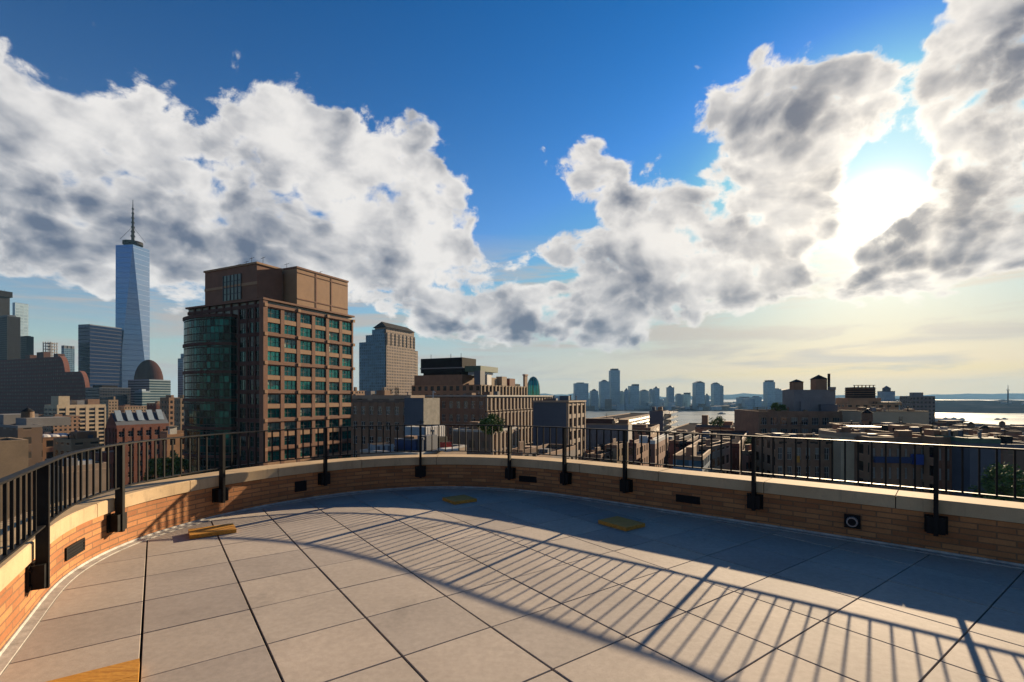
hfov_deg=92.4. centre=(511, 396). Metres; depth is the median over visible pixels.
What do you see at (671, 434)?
corner tenement
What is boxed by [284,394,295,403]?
window
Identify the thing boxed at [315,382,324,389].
window
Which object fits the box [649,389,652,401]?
distant tower
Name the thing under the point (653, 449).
pink brick house
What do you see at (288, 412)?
window
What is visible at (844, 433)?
tan party wall
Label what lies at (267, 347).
green glass building
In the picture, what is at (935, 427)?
green roof building
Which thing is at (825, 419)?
window
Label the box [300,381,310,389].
window
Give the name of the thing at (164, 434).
brown walkup
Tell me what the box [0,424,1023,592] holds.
terrace railing
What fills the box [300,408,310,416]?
window
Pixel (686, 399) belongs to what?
distant tower
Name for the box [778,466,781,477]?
window
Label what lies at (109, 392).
dark block
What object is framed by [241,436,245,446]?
window
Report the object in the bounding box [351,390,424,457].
brick tenement
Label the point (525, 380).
brick chimney
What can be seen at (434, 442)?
roof
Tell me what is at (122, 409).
ochre block
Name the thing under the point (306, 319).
window
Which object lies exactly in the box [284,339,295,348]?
window
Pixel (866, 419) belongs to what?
dark loggia
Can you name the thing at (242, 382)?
window
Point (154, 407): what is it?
maroon block
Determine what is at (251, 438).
window
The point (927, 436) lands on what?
striped facade
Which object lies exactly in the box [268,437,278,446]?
window
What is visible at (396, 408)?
window
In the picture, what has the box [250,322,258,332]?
window
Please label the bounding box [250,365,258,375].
window
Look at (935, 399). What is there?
ground
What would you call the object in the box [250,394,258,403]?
window
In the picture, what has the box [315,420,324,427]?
window
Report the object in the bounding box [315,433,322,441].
window
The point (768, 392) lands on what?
distant tower
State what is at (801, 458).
shopfront block
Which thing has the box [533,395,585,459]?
corner block
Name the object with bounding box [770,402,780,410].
roof tree
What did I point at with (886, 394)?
cupola building
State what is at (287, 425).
window
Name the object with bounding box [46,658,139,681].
wooden board
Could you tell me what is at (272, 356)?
window
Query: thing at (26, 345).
narrow tower
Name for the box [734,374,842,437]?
brown warehouse
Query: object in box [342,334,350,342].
window
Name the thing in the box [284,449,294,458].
window
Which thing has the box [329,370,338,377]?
window
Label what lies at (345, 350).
window
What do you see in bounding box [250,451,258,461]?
window
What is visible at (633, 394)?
distant tower
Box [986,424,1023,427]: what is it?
dark pier building
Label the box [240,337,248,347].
window
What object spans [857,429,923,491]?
blue band block
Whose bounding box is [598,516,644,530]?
wooden board
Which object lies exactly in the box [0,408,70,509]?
grey rooftop
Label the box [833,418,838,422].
window
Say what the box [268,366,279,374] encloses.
window
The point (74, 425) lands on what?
dusky block
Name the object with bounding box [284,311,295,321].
window
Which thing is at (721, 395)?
distant tower
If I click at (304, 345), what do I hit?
window
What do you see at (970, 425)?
grey low shed
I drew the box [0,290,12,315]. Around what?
crowned tower
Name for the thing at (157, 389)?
stepped building
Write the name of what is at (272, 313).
window
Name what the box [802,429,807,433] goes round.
window
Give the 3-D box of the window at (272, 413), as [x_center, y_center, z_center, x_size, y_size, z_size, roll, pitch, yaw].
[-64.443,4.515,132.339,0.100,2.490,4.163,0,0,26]
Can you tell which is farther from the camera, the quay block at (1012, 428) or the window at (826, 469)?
the quay block at (1012, 428)
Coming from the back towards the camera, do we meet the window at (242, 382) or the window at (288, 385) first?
the window at (288, 385)
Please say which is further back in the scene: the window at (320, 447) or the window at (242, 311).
the window at (320, 447)
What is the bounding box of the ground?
[572,399,1023,399]
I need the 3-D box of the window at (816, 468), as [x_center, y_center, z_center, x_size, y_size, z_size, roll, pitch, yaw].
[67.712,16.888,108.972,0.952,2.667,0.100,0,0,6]
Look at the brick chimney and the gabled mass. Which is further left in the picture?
the brick chimney
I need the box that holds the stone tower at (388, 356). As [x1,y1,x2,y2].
[359,322,417,394]
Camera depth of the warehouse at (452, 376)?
215.98 m
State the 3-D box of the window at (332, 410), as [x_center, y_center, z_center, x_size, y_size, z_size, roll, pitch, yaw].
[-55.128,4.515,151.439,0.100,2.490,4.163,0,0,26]
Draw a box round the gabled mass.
[695,415,733,432]
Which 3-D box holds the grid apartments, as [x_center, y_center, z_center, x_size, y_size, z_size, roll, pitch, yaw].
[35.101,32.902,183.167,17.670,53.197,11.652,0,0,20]
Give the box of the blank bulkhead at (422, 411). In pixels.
[404,391,439,424]
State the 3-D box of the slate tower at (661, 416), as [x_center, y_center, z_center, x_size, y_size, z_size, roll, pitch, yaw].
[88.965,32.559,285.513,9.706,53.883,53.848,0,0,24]
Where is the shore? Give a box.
[586,398,1023,412]
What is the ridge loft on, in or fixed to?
on the ground
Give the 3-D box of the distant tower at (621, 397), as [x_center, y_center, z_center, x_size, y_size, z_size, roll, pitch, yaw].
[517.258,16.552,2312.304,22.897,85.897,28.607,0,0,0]
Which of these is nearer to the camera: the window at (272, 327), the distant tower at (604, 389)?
the window at (272, 327)
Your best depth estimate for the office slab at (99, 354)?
1080.93 m
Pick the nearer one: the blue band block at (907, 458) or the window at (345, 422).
the blue band block at (907, 458)
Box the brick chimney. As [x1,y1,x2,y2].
[523,374,527,394]
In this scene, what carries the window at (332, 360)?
in the green glass building at (267, 347)
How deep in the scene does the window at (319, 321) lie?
146.64 m
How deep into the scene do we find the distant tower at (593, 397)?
2187.00 m
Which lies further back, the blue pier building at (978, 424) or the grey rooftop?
the blue pier building at (978, 424)
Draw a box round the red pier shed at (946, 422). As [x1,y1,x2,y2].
[929,420,963,425]
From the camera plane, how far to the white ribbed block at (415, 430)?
75.50 m
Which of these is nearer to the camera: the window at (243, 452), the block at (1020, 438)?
the window at (243, 452)
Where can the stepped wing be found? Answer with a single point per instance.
(142, 397)
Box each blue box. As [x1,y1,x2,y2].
[370,442,393,450]
[394,438,416,449]
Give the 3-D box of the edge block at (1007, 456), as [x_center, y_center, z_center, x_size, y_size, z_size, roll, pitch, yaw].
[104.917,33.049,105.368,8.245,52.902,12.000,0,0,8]
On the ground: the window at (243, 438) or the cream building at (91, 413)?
the cream building at (91, 413)
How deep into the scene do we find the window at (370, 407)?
125.29 m
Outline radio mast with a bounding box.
[1007,390,1008,405]
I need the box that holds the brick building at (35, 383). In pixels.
[0,352,89,414]
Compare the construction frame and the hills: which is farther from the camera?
the hills
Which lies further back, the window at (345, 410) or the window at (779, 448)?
the window at (345, 410)
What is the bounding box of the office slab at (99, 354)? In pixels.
[78,324,121,387]
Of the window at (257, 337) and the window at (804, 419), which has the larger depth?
the window at (804, 419)
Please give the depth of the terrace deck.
3.41 m
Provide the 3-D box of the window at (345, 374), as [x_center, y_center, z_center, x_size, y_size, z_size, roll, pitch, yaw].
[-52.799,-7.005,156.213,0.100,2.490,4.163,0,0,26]
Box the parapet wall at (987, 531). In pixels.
[0,454,1023,675]
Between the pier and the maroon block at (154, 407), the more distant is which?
the pier
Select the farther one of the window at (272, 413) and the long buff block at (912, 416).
the long buff block at (912, 416)
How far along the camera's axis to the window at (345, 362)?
156.41 m
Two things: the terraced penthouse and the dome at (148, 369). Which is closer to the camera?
the terraced penthouse
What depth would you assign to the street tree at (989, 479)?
78.42 m
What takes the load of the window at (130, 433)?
in the skylight building at (130, 426)
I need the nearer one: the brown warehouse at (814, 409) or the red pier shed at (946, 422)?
the brown warehouse at (814, 409)
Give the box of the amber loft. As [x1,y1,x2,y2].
[956,428,987,436]
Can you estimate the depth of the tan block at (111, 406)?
602.87 m
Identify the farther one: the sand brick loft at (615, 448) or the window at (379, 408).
the sand brick loft at (615, 448)
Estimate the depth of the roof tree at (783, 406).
191.24 m
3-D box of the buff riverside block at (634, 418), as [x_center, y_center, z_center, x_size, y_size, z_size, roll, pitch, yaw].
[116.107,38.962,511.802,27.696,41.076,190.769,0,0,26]
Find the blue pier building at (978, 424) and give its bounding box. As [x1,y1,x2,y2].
[955,423,995,426]
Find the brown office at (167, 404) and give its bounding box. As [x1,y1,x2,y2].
[160,395,179,425]
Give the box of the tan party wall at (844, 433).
[818,425,867,485]
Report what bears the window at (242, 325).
in the green glass building at (267, 347)
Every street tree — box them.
[143,458,167,482]
[149,452,182,481]
[174,457,191,476]
[744,435,753,447]
[968,462,1012,500]
[982,462,1023,502]
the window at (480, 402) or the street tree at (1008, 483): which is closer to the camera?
the street tree at (1008, 483)
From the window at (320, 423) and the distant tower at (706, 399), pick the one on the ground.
the distant tower at (706, 399)
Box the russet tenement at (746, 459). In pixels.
[741,444,750,475]
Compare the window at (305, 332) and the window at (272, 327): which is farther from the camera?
the window at (305, 332)
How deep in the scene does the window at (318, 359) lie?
146.96 m
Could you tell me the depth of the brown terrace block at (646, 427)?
202.97 m
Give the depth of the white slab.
62.81 m
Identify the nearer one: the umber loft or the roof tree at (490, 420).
the roof tree at (490, 420)
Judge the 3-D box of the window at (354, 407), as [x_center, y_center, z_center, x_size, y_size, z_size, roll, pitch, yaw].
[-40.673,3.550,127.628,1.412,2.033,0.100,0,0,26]
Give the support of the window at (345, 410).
in the green glass building at (267, 347)
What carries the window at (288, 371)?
in the green glass building at (267, 347)
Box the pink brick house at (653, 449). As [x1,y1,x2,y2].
[639,434,667,467]
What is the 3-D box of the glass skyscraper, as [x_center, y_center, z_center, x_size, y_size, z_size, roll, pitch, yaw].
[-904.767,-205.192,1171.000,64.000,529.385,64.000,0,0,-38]
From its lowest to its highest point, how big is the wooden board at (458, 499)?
0.042 m
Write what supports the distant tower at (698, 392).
on the ground
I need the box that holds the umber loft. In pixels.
[587,447,612,462]
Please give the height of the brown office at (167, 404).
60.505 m
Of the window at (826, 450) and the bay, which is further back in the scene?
the bay
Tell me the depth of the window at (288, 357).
137.12 m
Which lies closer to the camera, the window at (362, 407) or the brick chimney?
the window at (362, 407)
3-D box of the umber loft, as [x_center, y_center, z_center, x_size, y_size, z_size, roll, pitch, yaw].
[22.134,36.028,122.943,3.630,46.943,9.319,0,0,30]
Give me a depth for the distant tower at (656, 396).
2163.00 m
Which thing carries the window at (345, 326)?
in the green glass building at (267, 347)
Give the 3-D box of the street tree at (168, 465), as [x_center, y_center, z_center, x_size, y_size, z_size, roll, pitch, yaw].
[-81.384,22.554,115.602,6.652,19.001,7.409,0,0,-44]
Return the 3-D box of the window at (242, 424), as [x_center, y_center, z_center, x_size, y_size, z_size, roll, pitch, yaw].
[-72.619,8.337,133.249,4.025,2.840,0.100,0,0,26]
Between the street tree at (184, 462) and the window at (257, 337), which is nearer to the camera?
the street tree at (184, 462)
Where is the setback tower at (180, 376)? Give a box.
[178,354,183,396]
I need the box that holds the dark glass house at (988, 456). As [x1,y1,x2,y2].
[935,421,1000,498]
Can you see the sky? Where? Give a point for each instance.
(737, 195)
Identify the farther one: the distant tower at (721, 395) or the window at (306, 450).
the distant tower at (721, 395)
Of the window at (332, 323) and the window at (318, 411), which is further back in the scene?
the window at (332, 323)
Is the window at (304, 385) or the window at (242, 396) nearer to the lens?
the window at (242, 396)
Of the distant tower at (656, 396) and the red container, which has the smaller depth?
the red container
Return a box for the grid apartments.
[586,413,631,448]
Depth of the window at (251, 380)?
131.74 m
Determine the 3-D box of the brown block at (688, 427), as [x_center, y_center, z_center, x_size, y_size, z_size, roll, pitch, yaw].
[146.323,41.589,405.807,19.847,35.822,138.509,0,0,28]
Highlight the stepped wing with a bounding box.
[135,389,149,405]
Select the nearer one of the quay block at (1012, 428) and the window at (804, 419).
the window at (804, 419)
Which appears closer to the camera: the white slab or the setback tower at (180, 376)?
the white slab
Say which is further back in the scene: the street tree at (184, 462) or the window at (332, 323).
the window at (332, 323)
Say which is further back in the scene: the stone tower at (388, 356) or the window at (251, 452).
the stone tower at (388, 356)
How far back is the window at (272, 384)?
132.71 m
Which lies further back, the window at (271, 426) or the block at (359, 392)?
the block at (359, 392)
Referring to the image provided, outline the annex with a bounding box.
[453,413,519,454]
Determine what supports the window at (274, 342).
in the green glass building at (267, 347)
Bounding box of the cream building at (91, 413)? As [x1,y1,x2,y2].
[44,396,105,450]
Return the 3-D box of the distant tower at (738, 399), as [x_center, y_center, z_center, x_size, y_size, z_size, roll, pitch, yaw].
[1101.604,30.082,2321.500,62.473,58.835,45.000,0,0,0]
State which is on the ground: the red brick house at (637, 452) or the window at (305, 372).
the red brick house at (637, 452)
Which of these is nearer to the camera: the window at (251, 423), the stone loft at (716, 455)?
the stone loft at (716, 455)
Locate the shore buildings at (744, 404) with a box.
[586,398,1023,409]
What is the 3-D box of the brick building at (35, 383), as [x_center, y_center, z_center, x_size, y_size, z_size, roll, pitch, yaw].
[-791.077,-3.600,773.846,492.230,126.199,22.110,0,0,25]
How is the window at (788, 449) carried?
in the shopfront block at (801, 458)
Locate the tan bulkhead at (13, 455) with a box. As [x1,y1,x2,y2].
[0,437,27,521]
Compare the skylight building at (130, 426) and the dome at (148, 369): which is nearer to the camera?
the skylight building at (130, 426)
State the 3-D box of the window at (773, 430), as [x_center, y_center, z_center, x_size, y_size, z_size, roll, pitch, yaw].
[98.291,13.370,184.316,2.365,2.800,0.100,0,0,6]
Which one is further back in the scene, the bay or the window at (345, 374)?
the bay
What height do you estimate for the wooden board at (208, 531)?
0.042 m
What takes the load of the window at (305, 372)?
in the green glass building at (267, 347)
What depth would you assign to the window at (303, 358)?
142.03 m
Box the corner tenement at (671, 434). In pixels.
[668,430,698,435]
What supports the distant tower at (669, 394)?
on the ground
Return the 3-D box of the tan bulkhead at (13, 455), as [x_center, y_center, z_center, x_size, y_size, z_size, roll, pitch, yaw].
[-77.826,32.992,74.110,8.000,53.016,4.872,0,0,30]
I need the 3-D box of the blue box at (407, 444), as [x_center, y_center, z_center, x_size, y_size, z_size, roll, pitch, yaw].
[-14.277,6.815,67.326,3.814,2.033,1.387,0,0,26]
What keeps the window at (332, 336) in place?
in the green glass building at (267, 347)
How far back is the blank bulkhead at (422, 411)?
83.19 m
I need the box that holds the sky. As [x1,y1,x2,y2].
[0,0,1023,396]
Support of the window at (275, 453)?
in the green glass building at (267, 347)
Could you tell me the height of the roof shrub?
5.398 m
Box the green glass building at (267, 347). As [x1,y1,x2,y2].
[183,257,354,475]
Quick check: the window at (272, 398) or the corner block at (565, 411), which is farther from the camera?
the corner block at (565, 411)
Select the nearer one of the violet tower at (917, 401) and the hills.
the violet tower at (917, 401)
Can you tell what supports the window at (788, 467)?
in the shopfront block at (801, 458)
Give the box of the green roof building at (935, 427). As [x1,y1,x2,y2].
[933,426,950,429]
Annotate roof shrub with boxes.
[708,416,725,426]
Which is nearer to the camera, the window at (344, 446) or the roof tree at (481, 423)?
the roof tree at (481, 423)
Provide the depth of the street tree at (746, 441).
149.49 m
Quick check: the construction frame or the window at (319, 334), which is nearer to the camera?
the window at (319, 334)
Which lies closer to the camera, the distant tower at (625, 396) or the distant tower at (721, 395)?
the distant tower at (625, 396)
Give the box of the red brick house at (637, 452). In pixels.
[628,439,648,465]
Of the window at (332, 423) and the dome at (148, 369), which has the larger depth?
the dome at (148, 369)
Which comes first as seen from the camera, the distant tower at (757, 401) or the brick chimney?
the brick chimney
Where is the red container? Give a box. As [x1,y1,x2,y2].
[440,441,451,447]
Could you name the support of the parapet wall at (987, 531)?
on the terrace deck
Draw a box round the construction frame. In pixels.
[43,342,57,356]
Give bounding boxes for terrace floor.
[0,489,1023,681]
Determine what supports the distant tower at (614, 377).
on the ground
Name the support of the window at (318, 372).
in the green glass building at (267, 347)
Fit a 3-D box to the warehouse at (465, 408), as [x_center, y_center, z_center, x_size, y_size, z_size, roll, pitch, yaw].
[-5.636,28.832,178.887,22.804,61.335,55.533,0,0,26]
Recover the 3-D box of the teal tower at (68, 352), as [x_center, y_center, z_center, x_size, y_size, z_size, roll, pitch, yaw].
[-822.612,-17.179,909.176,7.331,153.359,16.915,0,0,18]
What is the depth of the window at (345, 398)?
156.41 m
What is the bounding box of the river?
[586,411,1023,425]
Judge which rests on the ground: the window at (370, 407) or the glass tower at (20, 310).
the glass tower at (20, 310)
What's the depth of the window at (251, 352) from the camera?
131.74 m
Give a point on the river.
(684, 417)
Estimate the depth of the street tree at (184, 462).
122.37 m
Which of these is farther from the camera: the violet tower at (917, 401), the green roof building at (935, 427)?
the violet tower at (917, 401)
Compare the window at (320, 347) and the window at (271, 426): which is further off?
the window at (320, 347)
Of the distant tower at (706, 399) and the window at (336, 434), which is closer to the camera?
the window at (336, 434)
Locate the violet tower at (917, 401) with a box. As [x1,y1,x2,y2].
[900,392,934,422]
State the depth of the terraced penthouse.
217.10 m
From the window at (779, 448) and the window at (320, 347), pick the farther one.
the window at (320, 347)
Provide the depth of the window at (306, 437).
142.23 m
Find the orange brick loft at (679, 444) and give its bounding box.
[668,435,689,468]
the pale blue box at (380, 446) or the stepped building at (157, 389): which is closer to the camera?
the pale blue box at (380, 446)
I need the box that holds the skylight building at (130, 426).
[105,409,168,488]
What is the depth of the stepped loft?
127.57 m
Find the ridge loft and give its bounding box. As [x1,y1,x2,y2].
[973,426,1021,437]
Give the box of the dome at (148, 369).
[134,360,162,379]
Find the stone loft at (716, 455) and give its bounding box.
[699,439,730,473]
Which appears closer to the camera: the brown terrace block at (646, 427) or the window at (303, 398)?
the window at (303, 398)
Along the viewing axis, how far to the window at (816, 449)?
109.00 m
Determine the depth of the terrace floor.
3.56 m
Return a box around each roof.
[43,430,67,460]
[360,423,466,456]
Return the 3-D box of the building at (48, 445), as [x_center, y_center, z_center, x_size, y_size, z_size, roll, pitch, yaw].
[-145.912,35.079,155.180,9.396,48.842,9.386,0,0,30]
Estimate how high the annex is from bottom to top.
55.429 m
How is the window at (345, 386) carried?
in the green glass building at (267, 347)
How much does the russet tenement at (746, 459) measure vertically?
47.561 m
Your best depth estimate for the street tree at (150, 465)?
119.05 m
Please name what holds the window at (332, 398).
in the green glass building at (267, 347)
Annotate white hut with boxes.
[166,426,177,433]
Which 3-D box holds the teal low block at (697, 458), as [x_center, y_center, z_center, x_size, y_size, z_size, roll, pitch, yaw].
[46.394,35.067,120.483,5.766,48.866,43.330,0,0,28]
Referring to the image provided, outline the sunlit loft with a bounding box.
[819,424,841,429]
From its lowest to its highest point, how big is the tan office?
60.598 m
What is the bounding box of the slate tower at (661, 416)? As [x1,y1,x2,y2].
[649,407,677,434]
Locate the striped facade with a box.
[912,419,961,494]
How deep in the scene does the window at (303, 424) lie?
142.03 m
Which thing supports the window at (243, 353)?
in the green glass building at (267, 347)
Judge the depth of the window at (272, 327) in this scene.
132.71 m
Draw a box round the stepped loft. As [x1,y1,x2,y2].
[865,425,923,432]
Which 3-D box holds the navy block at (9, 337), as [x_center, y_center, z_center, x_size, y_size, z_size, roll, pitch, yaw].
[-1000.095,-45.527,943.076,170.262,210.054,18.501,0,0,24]
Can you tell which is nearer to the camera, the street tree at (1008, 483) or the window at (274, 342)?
the street tree at (1008, 483)
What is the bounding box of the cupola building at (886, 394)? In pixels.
[877,386,894,401]
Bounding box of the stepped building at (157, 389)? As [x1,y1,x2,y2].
[128,379,170,405]
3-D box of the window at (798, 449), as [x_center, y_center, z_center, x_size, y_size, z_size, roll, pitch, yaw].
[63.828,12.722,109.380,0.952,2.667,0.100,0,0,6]
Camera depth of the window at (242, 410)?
133.52 m
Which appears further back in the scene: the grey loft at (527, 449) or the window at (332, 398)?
the window at (332, 398)
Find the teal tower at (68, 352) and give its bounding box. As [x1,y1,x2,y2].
[61,345,74,371]
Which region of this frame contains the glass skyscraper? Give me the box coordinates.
[115,204,149,387]
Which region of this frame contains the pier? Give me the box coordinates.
[935,417,968,421]
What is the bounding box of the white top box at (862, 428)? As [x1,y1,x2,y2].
[843,426,881,432]
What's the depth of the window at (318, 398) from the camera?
146.80 m
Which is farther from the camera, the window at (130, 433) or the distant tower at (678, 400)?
the distant tower at (678, 400)
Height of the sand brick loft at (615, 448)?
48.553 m
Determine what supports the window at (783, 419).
in the brown warehouse at (814, 409)
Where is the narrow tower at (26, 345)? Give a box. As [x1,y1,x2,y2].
[20,336,33,358]
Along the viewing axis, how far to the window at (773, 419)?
184.29 m
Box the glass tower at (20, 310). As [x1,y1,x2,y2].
[12,302,27,335]
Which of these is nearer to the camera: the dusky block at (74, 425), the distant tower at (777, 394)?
the dusky block at (74, 425)
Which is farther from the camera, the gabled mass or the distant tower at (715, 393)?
the distant tower at (715, 393)
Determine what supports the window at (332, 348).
in the green glass building at (267, 347)
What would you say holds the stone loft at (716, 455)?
on the ground
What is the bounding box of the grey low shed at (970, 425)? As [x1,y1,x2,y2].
[936,422,1023,435]
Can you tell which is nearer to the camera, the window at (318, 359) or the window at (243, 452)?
the window at (243, 452)
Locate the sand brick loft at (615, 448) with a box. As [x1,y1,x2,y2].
[606,438,627,463]
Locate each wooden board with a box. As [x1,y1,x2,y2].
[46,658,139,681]
[188,523,236,538]
[442,495,476,504]
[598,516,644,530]
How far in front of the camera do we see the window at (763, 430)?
184.65 m
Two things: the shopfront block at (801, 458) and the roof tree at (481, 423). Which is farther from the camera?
the shopfront block at (801, 458)
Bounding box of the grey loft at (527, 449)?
[511,441,536,456]
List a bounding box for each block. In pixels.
[0,315,19,359]
[39,414,79,433]
[53,426,99,460]
[85,385,130,405]
[100,396,117,422]
[118,405,146,412]
[147,401,159,411]
[353,387,364,394]
[405,425,444,435]
[502,444,577,459]
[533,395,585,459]
[586,443,605,459]
[596,413,648,423]
[632,423,659,439]
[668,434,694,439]
[671,423,701,431]
[673,439,719,471]
[754,423,832,483]
[839,407,928,424]
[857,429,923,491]
[977,433,1023,441]
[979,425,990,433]
[989,435,1023,501]
[999,421,1023,432]
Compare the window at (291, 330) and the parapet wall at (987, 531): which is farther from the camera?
the window at (291, 330)
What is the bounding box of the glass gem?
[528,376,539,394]
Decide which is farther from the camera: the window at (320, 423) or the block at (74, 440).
the window at (320, 423)
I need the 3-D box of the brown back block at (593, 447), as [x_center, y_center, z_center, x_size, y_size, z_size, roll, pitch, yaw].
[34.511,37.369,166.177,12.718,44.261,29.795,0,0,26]
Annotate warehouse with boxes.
[412,357,526,397]
[425,391,552,445]
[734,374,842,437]
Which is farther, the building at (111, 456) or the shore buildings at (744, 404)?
the shore buildings at (744, 404)
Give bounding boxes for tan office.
[174,395,183,429]
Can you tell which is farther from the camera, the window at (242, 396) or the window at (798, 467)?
the window at (242, 396)
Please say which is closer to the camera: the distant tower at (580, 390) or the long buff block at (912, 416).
the long buff block at (912, 416)
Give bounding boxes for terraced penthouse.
[835,385,901,410]
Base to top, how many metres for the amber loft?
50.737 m
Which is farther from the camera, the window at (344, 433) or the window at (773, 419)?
the window at (773, 419)
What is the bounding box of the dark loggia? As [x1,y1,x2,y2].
[827,409,931,430]
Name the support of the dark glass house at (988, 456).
on the ground
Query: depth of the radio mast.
2098.72 m
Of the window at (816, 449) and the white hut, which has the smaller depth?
the window at (816, 449)
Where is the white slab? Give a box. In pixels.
[437,447,457,451]
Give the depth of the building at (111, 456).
98.61 m
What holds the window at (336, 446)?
in the green glass building at (267, 347)
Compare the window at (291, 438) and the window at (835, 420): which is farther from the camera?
the window at (835, 420)
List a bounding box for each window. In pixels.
[128,431,133,436]
[240,308,248,319]
[240,323,248,333]
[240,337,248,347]
[240,351,248,361]
[240,365,248,375]
[240,380,248,389]
[240,394,248,403]
[240,408,248,417]
[240,422,248,431]
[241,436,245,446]
[241,450,245,460]
[250,307,258,318]
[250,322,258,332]
[250,336,258,346]
[250,350,258,360]
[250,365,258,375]
[250,379,258,389]
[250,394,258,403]
[250,408,258,418]
[250,422,258,432]
[250,437,258,447]
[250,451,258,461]
[268,308,279,318]
[268,323,279,332]
[268,337,279,346]
[268,351,279,360]
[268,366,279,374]
[268,380,279,389]
[268,394,279,403]
[268,409,279,417]
[268,423,279,432]
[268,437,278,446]
[268,451,278,460]
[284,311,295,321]
[284,325,295,334]
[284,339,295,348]
[284,353,295,362]
[284,367,295,375]
[284,381,295,389]
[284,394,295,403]
[284,408,295,416]
[284,422,295,430]
[284,435,294,444]
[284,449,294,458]
[300,314,310,323]
[300,327,310,336]
[300,341,310,349]
[300,354,310,363]
[300,368,310,376]
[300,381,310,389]
[300,395,310,402]
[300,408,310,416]
[300,421,310,429]
[300,434,309,443]
[300,447,309,456]
[315,317,324,325]
[315,330,324,338]
[315,343,324,351]
[315,356,324,364]
[315,369,324,376]
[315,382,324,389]
[315,395,324,402]
[315,407,324,415]
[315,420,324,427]
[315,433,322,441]
[315,446,322,454]
[329,319,338,328]
[329,332,338,340]
[329,344,338,352]
[329,357,338,365]
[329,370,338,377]
[329,382,338,389]
[329,395,338,402]
[329,407,338,414]
[329,419,338,426]
[329,432,338,440]
[329,444,338,452]
[342,322,350,330]
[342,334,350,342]
[342,346,350,354]
[342,358,350,366]
[342,370,350,378]
[342,383,350,390]
[342,395,350,402]
[342,407,350,414]
[342,419,350,425]
[342,431,350,438]
[342,443,350,450]
[353,406,356,413]
[361,406,364,413]
[369,406,372,413]
[378,407,381,414]
[386,407,389,414]
[395,407,398,414]
[479,401,482,408]
[761,417,766,424]
[761,428,766,433]
[771,417,776,424]
[771,428,776,433]
[778,447,781,458]
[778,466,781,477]
[781,417,786,424]
[787,448,790,459]
[787,466,790,477]
[791,417,797,424]
[791,429,797,433]
[797,448,800,459]
[797,466,800,475]
[802,417,807,424]
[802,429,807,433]
[812,417,817,424]
[815,448,818,459]
[815,467,818,477]
[823,417,828,424]
[824,448,828,459]
[824,467,828,478]
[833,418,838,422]
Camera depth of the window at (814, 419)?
182.81 m
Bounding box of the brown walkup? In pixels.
[160,427,183,476]
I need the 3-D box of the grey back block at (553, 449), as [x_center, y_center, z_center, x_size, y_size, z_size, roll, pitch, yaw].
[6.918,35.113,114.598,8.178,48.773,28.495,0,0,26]
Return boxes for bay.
[674,400,762,403]
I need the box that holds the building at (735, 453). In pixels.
[686,426,747,474]
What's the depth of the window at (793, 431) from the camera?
183.57 m
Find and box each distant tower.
[573,382,587,405]
[590,389,597,406]
[599,380,609,408]
[609,369,619,403]
[620,391,623,403]
[624,388,627,403]
[628,384,638,408]
[639,389,648,405]
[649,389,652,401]
[653,386,659,408]
[666,386,673,402]
[675,394,682,406]
[683,393,690,406]
[692,381,704,408]
[705,393,708,404]
[711,382,719,405]
[720,385,723,405]
[736,397,750,406]
[751,396,761,406]
[763,380,774,406]
[775,388,780,401]
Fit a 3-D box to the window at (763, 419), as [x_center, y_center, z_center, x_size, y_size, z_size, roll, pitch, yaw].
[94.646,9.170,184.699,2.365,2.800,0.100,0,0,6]
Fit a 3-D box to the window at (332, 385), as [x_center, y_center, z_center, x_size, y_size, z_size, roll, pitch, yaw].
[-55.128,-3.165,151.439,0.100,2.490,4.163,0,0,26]
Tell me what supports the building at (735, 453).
on the ground
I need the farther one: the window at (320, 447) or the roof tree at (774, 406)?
the roof tree at (774, 406)
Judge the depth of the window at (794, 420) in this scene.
183.57 m
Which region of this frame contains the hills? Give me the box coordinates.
[540,393,1023,398]
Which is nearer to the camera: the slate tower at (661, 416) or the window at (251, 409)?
the window at (251, 409)
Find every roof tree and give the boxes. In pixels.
[477,419,487,431]
[483,413,505,434]
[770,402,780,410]
[778,404,787,410]
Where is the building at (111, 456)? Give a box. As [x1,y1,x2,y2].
[36,450,113,503]
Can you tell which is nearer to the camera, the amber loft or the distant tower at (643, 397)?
the amber loft
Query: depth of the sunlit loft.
122.92 m
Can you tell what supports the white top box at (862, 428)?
on the stepped loft
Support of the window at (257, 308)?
in the green glass building at (267, 347)
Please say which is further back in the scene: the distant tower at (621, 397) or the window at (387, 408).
the distant tower at (621, 397)
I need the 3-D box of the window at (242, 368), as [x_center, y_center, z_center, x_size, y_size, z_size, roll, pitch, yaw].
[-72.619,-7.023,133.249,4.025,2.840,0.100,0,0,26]
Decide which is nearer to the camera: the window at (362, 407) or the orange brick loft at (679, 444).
the window at (362, 407)

